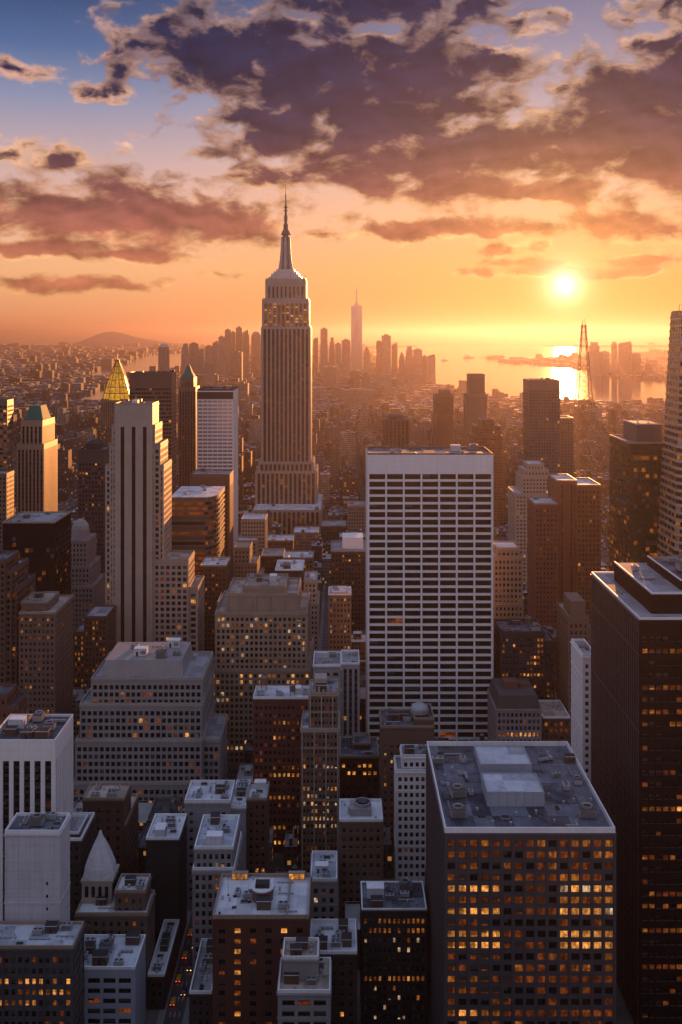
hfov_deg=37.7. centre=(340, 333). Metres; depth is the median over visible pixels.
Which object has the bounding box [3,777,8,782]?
window
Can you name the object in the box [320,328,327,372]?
distant tower
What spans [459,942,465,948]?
window
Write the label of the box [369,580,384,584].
window
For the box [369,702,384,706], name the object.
window
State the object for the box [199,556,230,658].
building
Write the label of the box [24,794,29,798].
window
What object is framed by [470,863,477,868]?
window
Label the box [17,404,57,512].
copper roof tower
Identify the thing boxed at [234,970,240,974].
window
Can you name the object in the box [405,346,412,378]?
distant tower
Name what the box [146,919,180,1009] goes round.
terrace
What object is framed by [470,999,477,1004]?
window
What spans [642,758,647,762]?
window
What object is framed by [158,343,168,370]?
distant tower
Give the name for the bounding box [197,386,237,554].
pale slab
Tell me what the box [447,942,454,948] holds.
window
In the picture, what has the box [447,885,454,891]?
window
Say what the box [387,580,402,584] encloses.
window
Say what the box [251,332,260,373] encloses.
distant tower
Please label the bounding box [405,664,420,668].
window
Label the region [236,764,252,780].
building
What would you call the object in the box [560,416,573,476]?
slab apartments
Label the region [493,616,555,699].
building
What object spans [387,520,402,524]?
window
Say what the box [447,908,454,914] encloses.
window
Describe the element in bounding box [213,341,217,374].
distant tower
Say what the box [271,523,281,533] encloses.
building
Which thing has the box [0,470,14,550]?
orange block
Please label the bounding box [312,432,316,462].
building
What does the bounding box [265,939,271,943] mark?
window
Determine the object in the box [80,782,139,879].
brick block
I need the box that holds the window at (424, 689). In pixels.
[422,687,437,691]
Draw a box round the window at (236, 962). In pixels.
[234,960,240,964]
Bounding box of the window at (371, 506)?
[369,504,384,509]
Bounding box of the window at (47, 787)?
[45,785,50,790]
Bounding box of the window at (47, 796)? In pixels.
[45,794,50,798]
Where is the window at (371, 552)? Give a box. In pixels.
[369,550,384,554]
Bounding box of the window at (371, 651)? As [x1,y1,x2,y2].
[369,649,384,653]
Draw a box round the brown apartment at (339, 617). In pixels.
[328,586,351,650]
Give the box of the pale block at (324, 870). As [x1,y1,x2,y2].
[310,851,337,918]
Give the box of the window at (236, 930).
[234,928,240,932]
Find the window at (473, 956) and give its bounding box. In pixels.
[470,953,477,959]
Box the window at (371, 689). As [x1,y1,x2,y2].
[369,687,384,691]
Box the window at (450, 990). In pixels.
[447,987,454,993]
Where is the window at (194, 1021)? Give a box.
[193,1020,208,1023]
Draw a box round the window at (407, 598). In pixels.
[405,596,420,600]
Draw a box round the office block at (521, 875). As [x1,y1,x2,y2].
[426,741,616,1023]
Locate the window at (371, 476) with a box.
[369,474,384,478]
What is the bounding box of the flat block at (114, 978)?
[84,931,145,1023]
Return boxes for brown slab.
[129,370,176,494]
[190,468,232,580]
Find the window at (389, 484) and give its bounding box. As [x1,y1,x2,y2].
[387,482,402,486]
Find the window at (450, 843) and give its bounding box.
[447,840,454,846]
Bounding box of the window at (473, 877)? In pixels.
[470,874,477,880]
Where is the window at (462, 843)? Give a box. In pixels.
[459,840,465,846]
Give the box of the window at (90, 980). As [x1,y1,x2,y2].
[88,978,99,982]
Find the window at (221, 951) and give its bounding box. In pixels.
[219,949,224,953]
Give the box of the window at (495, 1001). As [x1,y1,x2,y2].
[493,999,499,1004]
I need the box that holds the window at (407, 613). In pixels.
[405,611,420,615]
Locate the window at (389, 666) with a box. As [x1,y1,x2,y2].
[387,664,402,668]
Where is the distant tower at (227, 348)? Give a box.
[225,329,230,373]
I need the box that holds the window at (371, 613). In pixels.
[369,611,384,615]
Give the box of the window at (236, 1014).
[234,1012,240,1016]
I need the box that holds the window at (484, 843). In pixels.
[481,840,488,846]
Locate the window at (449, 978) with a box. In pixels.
[447,976,454,981]
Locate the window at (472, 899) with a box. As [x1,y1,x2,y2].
[470,897,477,902]
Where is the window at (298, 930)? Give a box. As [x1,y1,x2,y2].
[296,928,302,932]
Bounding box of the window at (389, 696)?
[387,694,402,698]
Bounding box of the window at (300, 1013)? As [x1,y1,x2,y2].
[298,1011,309,1015]
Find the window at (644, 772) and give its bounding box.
[642,770,647,774]
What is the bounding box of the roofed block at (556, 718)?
[539,700,570,744]
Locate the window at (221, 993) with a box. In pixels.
[219,991,224,995]
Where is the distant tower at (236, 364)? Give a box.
[230,351,242,380]
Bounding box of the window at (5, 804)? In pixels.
[3,802,8,806]
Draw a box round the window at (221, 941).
[219,939,224,943]
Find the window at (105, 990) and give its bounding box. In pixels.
[103,988,114,992]
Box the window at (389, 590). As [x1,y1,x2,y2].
[387,588,402,592]
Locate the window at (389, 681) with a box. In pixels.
[387,679,402,683]
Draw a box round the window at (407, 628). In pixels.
[405,626,420,630]
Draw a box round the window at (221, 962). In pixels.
[219,960,224,964]
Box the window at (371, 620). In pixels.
[369,618,384,622]
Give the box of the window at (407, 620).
[405,618,420,622]
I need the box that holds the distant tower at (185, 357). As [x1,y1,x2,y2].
[181,343,189,376]
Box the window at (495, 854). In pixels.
[493,852,499,857]
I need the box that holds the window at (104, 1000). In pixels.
[103,999,114,1002]
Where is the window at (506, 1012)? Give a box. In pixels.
[504,1010,510,1015]
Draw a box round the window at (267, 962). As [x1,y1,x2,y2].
[265,960,271,964]
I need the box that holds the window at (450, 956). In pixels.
[447,953,454,959]
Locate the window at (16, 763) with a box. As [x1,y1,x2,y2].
[14,761,19,765]
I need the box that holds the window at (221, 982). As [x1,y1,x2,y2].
[219,980,224,984]
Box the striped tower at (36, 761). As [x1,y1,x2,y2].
[0,706,72,920]
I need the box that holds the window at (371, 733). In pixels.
[370,732,378,736]
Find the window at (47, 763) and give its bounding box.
[45,761,50,765]
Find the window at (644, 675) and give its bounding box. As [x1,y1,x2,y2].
[642,673,647,677]
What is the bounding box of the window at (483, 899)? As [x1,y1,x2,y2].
[481,897,488,902]
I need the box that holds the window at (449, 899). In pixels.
[447,897,454,902]
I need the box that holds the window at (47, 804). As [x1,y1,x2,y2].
[45,802,50,806]
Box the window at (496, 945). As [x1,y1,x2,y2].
[493,942,499,948]
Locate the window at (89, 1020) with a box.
[88,1019,99,1022]
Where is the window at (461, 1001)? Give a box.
[459,999,465,1004]
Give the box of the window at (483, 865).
[481,863,488,868]
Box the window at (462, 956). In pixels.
[459,953,465,959]
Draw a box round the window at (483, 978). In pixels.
[481,976,488,981]
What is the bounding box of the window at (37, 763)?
[35,761,40,765]
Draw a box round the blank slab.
[3,803,70,920]
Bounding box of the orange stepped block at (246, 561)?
[233,541,264,576]
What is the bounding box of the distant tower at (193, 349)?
[189,342,197,373]
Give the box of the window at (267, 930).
[265,928,271,932]
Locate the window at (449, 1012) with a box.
[447,1010,454,1015]
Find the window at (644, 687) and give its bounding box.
[642,685,647,689]
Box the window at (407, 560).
[405,558,420,562]
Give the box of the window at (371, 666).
[369,664,384,668]
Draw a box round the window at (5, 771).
[3,769,8,773]
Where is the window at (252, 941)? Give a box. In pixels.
[250,939,255,943]
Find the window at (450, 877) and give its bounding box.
[447,874,454,880]
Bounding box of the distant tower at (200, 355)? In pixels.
[198,348,203,373]
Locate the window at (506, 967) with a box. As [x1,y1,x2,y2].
[504,965,510,970]
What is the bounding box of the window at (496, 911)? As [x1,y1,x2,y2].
[493,908,499,914]
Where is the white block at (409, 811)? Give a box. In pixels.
[393,744,426,885]
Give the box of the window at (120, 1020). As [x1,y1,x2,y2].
[119,1019,130,1022]
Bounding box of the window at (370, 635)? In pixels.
[369,634,384,637]
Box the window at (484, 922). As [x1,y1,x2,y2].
[481,919,488,925]
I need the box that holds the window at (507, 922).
[504,919,510,925]
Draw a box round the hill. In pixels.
[45,332,206,345]
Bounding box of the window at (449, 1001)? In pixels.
[447,999,454,1004]
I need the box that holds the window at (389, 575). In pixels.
[387,573,402,577]
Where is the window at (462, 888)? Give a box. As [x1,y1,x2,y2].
[459,885,465,891]
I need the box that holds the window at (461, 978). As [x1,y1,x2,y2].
[459,976,465,981]
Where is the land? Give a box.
[495,361,665,380]
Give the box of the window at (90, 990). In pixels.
[88,988,99,992]
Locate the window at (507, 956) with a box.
[504,953,510,959]
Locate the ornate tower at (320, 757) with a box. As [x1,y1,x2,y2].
[300,673,339,877]
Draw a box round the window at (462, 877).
[459,874,465,880]
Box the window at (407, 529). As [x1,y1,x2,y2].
[405,527,420,531]
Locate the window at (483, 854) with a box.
[481,852,488,857]
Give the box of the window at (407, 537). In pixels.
[405,535,420,539]
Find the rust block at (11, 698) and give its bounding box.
[0,684,27,724]
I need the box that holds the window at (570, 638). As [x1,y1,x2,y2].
[570,638,581,746]
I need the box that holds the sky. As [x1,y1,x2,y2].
[0,0,681,335]
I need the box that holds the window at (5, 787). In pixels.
[3,785,8,790]
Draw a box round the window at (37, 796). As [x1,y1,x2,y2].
[35,794,40,798]
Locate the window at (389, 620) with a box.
[387,618,402,622]
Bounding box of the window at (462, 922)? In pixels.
[459,919,465,925]
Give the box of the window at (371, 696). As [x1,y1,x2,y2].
[369,694,384,698]
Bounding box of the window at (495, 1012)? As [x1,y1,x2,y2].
[493,1010,499,1015]
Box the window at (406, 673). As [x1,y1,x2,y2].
[405,672,420,675]
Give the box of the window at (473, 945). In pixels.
[470,942,477,948]
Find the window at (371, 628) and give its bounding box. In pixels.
[369,626,384,630]
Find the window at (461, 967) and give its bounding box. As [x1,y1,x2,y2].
[459,965,465,970]
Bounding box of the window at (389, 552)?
[387,550,402,554]
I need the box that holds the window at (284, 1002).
[282,1000,293,1004]
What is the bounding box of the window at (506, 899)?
[504,897,510,902]
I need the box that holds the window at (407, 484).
[405,482,420,486]
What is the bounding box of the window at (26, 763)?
[24,761,29,765]
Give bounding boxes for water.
[72,383,128,400]
[85,352,181,375]
[130,340,217,346]
[369,346,680,402]
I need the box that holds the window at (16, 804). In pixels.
[14,802,19,806]
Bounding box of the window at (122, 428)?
[107,427,195,650]
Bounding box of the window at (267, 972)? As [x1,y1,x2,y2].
[265,970,271,974]
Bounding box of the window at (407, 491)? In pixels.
[405,489,420,493]
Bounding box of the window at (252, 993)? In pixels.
[250,991,255,995]
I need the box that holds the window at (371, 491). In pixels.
[369,489,384,493]
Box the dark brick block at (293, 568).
[274,560,304,589]
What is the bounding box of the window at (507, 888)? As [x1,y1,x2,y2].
[504,885,510,891]
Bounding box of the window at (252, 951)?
[250,949,255,953]
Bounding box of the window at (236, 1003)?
[234,1001,240,1005]
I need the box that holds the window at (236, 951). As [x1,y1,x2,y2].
[234,949,240,953]
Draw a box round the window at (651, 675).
[649,673,654,677]
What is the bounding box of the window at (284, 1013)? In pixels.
[282,1011,293,1015]
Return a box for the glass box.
[3,511,70,594]
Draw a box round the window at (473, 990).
[470,987,477,993]
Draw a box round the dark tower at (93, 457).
[77,439,108,572]
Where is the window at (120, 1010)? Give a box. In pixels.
[119,1009,130,1012]
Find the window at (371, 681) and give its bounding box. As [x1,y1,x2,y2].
[369,679,384,683]
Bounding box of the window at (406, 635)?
[405,634,420,637]
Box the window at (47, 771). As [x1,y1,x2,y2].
[45,769,50,773]
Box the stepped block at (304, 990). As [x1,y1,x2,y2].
[276,936,331,1023]
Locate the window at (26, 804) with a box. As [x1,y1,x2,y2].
[24,802,29,806]
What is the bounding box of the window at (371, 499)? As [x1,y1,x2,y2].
[369,497,384,501]
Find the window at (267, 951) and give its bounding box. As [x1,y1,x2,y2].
[265,949,271,953]
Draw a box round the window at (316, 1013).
[314,1011,325,1015]
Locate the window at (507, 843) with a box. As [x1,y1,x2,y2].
[504,840,510,846]
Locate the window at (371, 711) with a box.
[369,709,378,713]
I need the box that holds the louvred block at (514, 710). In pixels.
[487,678,541,740]
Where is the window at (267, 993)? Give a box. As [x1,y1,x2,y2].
[265,991,271,995]
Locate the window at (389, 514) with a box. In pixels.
[387,512,402,516]
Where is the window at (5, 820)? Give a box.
[3,818,8,823]
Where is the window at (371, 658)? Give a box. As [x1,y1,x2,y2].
[369,656,384,660]
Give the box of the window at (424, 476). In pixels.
[422,474,437,478]
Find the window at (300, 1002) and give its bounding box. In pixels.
[298,1000,309,1004]
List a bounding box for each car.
[170,997,175,1005]
[176,974,181,981]
[181,987,186,995]
[182,951,187,958]
[187,963,191,970]
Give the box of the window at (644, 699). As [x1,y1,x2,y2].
[642,697,647,701]
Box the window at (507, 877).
[504,874,510,880]
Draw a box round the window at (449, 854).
[447,852,454,857]
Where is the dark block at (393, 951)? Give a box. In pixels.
[360,870,427,1023]
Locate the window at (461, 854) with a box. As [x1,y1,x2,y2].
[459,852,465,857]
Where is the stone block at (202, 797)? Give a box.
[183,780,250,909]
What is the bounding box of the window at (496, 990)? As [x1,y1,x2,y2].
[493,987,499,993]
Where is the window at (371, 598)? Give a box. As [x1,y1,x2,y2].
[369,596,384,600]
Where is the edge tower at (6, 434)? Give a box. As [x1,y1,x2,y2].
[0,399,12,469]
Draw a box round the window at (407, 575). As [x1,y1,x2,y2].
[405,573,420,577]
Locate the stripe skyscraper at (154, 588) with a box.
[105,399,204,650]
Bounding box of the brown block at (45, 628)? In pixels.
[18,590,73,713]
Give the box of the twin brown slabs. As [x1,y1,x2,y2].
[527,474,600,626]
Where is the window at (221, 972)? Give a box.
[219,970,224,974]
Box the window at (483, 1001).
[481,999,488,1004]
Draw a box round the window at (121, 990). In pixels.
[119,988,130,992]
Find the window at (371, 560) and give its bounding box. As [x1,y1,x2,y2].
[369,558,384,562]
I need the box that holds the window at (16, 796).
[14,794,19,798]
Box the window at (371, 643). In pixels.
[369,641,384,645]
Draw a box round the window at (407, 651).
[405,649,420,653]
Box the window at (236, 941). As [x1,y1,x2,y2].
[234,939,240,943]
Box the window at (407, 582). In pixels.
[405,580,420,584]
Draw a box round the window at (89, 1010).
[88,1009,99,1012]
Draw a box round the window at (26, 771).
[24,769,29,773]
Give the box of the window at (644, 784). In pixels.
[642,782,647,786]
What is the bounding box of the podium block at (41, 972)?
[0,921,85,1023]
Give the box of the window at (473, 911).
[470,908,477,914]
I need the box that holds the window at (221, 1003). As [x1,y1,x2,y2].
[219,1001,224,1005]
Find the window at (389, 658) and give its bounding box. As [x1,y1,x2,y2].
[387,656,402,660]
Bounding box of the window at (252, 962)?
[250,960,255,964]
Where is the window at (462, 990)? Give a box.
[459,987,465,993]
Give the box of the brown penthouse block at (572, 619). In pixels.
[555,592,589,746]
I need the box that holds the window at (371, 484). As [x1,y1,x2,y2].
[369,482,384,486]
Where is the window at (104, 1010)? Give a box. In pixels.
[103,1009,114,1012]
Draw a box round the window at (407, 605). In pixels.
[405,603,420,607]
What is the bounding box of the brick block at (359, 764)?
[340,732,378,798]
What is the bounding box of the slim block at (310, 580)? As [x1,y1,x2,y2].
[303,571,319,650]
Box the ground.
[0,336,668,1023]
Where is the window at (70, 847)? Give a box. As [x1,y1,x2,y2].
[70,847,75,920]
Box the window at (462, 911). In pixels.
[459,908,465,914]
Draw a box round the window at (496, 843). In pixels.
[493,840,499,846]
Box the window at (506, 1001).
[504,999,510,1004]
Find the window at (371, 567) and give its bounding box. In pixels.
[369,565,384,569]
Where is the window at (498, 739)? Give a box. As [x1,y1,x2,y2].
[498,739,538,740]
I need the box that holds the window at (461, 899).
[459,897,465,902]
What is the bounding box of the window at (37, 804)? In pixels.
[35,802,40,806]
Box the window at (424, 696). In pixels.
[422,694,437,698]
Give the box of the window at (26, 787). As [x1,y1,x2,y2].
[24,785,29,790]
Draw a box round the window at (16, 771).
[14,769,19,773]
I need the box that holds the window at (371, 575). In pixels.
[369,573,384,577]
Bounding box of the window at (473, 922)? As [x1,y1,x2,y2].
[470,919,477,925]
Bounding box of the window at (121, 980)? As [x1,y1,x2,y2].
[119,978,130,982]
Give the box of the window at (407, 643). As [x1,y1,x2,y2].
[405,641,420,645]
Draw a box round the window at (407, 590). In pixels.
[405,588,420,592]
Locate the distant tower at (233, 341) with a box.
[231,331,235,351]
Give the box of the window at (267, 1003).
[265,1001,271,1005]
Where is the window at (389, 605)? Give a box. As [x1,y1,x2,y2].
[387,603,402,607]
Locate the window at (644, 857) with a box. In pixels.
[642,855,647,859]
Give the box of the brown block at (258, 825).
[246,779,270,872]
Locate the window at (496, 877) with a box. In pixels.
[493,874,499,880]
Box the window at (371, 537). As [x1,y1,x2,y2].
[369,535,384,539]
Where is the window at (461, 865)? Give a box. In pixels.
[459,863,465,868]
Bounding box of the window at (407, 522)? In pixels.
[405,520,420,524]
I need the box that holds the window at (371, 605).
[369,603,384,607]
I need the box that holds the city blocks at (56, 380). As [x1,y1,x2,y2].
[0,342,681,969]
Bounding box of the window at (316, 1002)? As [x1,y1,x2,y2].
[314,1000,325,1004]
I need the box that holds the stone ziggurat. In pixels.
[73,638,227,805]
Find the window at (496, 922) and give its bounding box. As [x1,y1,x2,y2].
[493,919,499,925]
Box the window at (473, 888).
[470,885,477,891]
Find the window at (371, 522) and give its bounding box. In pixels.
[369,520,384,524]
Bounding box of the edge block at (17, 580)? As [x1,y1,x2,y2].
[0,550,35,691]
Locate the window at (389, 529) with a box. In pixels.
[387,527,402,531]
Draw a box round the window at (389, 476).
[387,474,402,478]
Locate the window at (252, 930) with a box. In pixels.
[250,928,255,932]
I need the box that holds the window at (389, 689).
[387,687,402,691]
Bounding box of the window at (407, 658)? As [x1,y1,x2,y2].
[405,656,420,660]
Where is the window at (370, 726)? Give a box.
[369,725,378,728]
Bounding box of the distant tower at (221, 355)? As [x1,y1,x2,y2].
[218,336,224,374]
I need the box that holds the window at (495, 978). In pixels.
[493,976,499,981]
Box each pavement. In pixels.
[156,768,228,1023]
[319,585,325,650]
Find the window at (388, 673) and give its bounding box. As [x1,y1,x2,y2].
[387,672,402,675]
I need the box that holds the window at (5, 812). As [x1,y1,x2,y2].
[3,810,8,815]
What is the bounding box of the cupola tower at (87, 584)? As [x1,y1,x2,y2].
[71,518,104,630]
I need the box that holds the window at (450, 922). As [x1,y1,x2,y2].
[447,919,454,925]
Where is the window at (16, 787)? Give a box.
[14,785,19,790]
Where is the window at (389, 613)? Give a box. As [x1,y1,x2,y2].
[387,611,402,615]
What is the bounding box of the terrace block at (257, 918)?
[211,871,311,1023]
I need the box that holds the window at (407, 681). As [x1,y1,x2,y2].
[405,679,420,683]
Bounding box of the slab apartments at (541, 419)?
[523,377,560,473]
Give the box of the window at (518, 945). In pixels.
[515,942,522,948]
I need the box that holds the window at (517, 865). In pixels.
[515,863,522,868]
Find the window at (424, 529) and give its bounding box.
[422,527,437,531]
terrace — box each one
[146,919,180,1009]
[188,938,211,1023]
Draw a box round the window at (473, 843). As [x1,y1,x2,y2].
[470,840,477,846]
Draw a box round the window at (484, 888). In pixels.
[481,885,488,891]
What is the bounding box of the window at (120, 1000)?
[119,999,130,1002]
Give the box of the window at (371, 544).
[369,542,384,546]
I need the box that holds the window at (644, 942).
[642,940,647,944]
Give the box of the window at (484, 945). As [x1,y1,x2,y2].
[481,942,488,948]
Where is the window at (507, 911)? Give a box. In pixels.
[504,908,510,914]
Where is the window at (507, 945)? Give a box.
[504,942,510,948]
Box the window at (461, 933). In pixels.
[459,931,465,936]
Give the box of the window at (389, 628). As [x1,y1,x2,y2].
[387,626,402,630]
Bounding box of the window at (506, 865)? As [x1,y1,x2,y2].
[504,863,510,868]
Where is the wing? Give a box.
[310,918,357,1023]
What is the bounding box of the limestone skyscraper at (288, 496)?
[252,192,322,533]
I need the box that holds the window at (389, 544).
[387,542,402,546]
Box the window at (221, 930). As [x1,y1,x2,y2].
[219,928,224,932]
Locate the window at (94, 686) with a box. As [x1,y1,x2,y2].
[78,685,217,790]
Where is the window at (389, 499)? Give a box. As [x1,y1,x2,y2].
[387,497,402,501]
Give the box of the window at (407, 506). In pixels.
[405,504,420,509]
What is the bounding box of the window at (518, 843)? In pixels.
[515,840,522,846]
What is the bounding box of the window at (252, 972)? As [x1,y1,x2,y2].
[250,970,255,974]
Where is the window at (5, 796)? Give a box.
[3,794,8,798]
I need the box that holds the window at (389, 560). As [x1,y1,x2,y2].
[387,558,402,562]
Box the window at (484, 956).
[481,953,488,959]
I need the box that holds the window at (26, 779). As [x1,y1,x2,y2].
[24,777,29,782]
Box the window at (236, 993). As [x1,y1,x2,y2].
[234,991,240,995]
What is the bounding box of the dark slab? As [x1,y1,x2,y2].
[145,813,187,947]
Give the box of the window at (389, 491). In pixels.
[387,489,402,493]
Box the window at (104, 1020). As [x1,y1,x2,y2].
[103,1019,114,1022]
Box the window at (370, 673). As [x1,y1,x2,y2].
[369,672,384,675]
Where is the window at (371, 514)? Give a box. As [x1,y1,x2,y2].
[369,512,384,516]
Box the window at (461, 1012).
[459,1010,465,1015]
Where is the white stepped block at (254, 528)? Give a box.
[236,513,267,567]
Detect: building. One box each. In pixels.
[13,433,20,447]
[17,417,24,434]
[55,424,63,436]
[55,433,66,439]
[58,438,68,448]
[58,446,73,487]
[58,503,68,510]
[68,489,77,497]
[69,435,86,462]
[72,463,77,472]
[73,684,89,737]
[74,824,155,1007]
[84,409,96,422]
[85,416,98,439]
[86,427,95,438]
[94,413,100,431]
[148,794,181,819]
[172,485,224,575]
[191,811,242,975]
[199,556,230,658]
[213,573,313,767]
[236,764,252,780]
[238,430,247,441]
[238,434,242,454]
[238,517,240,533]
[242,449,251,483]
[242,495,250,504]
[243,402,252,422]
[243,444,249,450]
[243,483,250,490]
[244,736,252,763]
[246,440,259,450]
[247,483,254,496]
[250,446,256,459]
[253,406,260,417]
[255,417,260,441]
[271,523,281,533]
[284,825,298,868]
[295,521,312,525]
[311,537,322,588]
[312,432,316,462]
[312,648,359,735]
[313,418,319,444]
[314,561,321,602]
[316,410,327,424]
[317,446,324,452]
[318,416,326,441]
[320,469,329,503]
[323,497,333,519]
[323,542,330,552]
[323,553,330,584]
[324,465,330,481]
[325,441,331,461]
[327,424,339,446]
[328,511,338,519]
[329,505,338,511]
[331,445,339,502]
[340,408,346,420]
[340,419,352,430]
[340,430,355,466]
[340,452,347,476]
[340,475,359,505]
[340,493,357,510]
[340,529,365,539]
[342,512,346,531]
[350,469,356,475]
[351,631,365,672]
[358,410,369,428]
[358,429,370,451]
[361,433,375,471]
[364,445,373,491]
[374,439,380,446]
[378,702,434,852]
[401,411,410,416]
[410,424,423,446]
[410,440,415,446]
[412,418,417,424]
[419,420,428,443]
[454,426,456,443]
[456,424,462,445]
[488,400,498,415]
[493,526,507,540]
[493,541,523,677]
[493,616,555,699]
[499,408,511,428]
[503,451,506,466]
[503,468,506,496]
[503,497,507,525]
[505,443,522,466]
[506,459,516,492]
[507,416,521,426]
[507,425,522,444]
[508,460,548,587]
[509,452,514,460]
[515,420,522,427]
[515,448,522,470]
[517,435,522,445]
[573,421,577,432]
[573,472,580,476]
[576,426,585,447]
[578,441,581,469]
[581,409,594,425]
[581,440,591,469]
[583,470,600,476]
[585,458,595,471]
[586,425,595,440]
[588,407,600,424]
[591,449,594,458]
[591,477,608,495]
[595,448,603,464]
[601,546,608,553]
[616,415,625,433]
[638,418,654,422]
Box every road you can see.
[163,768,238,1023]
[322,585,330,650]
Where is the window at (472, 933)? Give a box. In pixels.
[470,931,477,936]
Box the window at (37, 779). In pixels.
[35,777,40,782]
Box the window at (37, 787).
[35,785,40,790]
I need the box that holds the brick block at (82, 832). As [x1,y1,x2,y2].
[70,812,95,920]
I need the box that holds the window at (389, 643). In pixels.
[387,641,402,645]
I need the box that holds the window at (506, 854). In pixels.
[504,852,510,857]
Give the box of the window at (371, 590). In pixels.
[369,588,384,592]
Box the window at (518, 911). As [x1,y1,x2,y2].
[515,908,522,914]
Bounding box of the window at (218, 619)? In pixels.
[214,618,298,761]
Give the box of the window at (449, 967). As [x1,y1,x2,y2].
[447,965,454,970]
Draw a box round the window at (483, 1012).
[481,1010,488,1015]
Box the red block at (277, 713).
[252,675,308,852]
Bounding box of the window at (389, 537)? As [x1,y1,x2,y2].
[387,535,402,539]
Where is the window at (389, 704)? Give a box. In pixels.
[387,702,402,706]
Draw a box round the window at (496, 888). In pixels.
[493,885,499,891]
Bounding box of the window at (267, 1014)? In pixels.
[265,1012,271,1016]
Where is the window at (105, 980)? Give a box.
[103,978,114,982]
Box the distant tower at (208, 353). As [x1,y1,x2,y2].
[205,345,212,362]
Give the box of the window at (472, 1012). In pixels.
[470,1010,477,1015]
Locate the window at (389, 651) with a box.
[387,649,402,653]
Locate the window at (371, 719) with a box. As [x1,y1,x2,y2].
[369,717,378,721]
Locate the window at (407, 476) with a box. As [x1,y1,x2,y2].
[405,474,420,478]
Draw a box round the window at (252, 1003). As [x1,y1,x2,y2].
[250,1001,255,1005]
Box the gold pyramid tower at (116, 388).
[101,354,128,442]
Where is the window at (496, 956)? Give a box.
[493,953,499,959]
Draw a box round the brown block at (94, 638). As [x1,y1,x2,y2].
[73,605,116,687]
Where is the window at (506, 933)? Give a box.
[504,931,510,936]
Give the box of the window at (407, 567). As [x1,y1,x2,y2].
[405,565,420,569]
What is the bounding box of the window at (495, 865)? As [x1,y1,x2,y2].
[493,863,499,868]
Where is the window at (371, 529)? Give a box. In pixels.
[369,527,384,531]
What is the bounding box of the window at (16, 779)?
[14,777,19,782]
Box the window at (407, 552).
[405,550,420,554]
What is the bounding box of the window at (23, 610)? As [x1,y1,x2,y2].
[21,610,58,713]
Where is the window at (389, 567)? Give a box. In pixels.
[387,565,402,569]
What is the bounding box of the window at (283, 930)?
[281,928,286,932]
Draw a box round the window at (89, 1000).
[88,999,99,1002]
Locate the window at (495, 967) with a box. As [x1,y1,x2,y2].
[493,965,499,970]
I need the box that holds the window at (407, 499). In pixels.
[405,497,420,501]
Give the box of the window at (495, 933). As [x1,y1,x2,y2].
[493,931,499,936]
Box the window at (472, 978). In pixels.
[470,976,477,981]
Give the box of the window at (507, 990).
[504,987,510,993]
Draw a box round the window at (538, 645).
[534,639,542,698]
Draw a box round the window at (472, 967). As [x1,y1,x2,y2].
[470,965,477,970]
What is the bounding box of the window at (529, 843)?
[447,840,612,1023]
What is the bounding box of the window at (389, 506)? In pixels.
[387,504,402,509]
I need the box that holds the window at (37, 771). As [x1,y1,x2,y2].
[35,769,40,773]
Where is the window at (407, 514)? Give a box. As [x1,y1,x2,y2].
[405,512,420,516]
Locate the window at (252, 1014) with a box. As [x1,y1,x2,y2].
[250,1012,255,1016]
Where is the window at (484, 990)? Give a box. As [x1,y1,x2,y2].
[481,987,488,993]
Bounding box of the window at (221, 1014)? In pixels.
[219,1012,224,1016]
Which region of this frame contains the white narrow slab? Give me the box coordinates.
[570,639,590,782]
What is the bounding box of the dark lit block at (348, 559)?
[331,533,365,632]
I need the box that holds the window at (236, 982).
[234,980,240,984]
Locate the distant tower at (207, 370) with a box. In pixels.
[200,362,214,385]
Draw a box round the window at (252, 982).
[250,980,255,984]
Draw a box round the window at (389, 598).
[387,596,402,600]
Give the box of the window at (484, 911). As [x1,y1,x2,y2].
[481,908,488,914]
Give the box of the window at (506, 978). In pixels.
[504,976,510,981]
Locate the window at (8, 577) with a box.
[7,556,29,690]
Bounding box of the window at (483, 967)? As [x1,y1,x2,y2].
[481,965,488,970]
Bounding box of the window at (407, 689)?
[405,687,420,691]
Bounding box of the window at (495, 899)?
[493,897,499,902]
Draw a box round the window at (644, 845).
[642,843,647,847]
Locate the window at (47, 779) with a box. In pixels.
[45,777,50,782]
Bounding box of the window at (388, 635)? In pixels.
[387,634,402,637]
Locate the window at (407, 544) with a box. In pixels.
[405,542,420,546]
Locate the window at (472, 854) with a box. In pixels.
[470,852,477,857]
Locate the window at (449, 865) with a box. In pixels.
[447,863,454,868]
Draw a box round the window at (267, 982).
[265,980,271,984]
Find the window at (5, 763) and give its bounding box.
[3,761,8,765]
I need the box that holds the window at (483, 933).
[481,931,488,936]
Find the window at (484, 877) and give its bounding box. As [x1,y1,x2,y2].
[481,874,488,880]
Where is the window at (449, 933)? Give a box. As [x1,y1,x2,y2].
[447,931,454,936]
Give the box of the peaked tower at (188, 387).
[178,363,199,488]
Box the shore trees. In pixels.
[452,391,658,411]
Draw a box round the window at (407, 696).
[405,694,420,698]

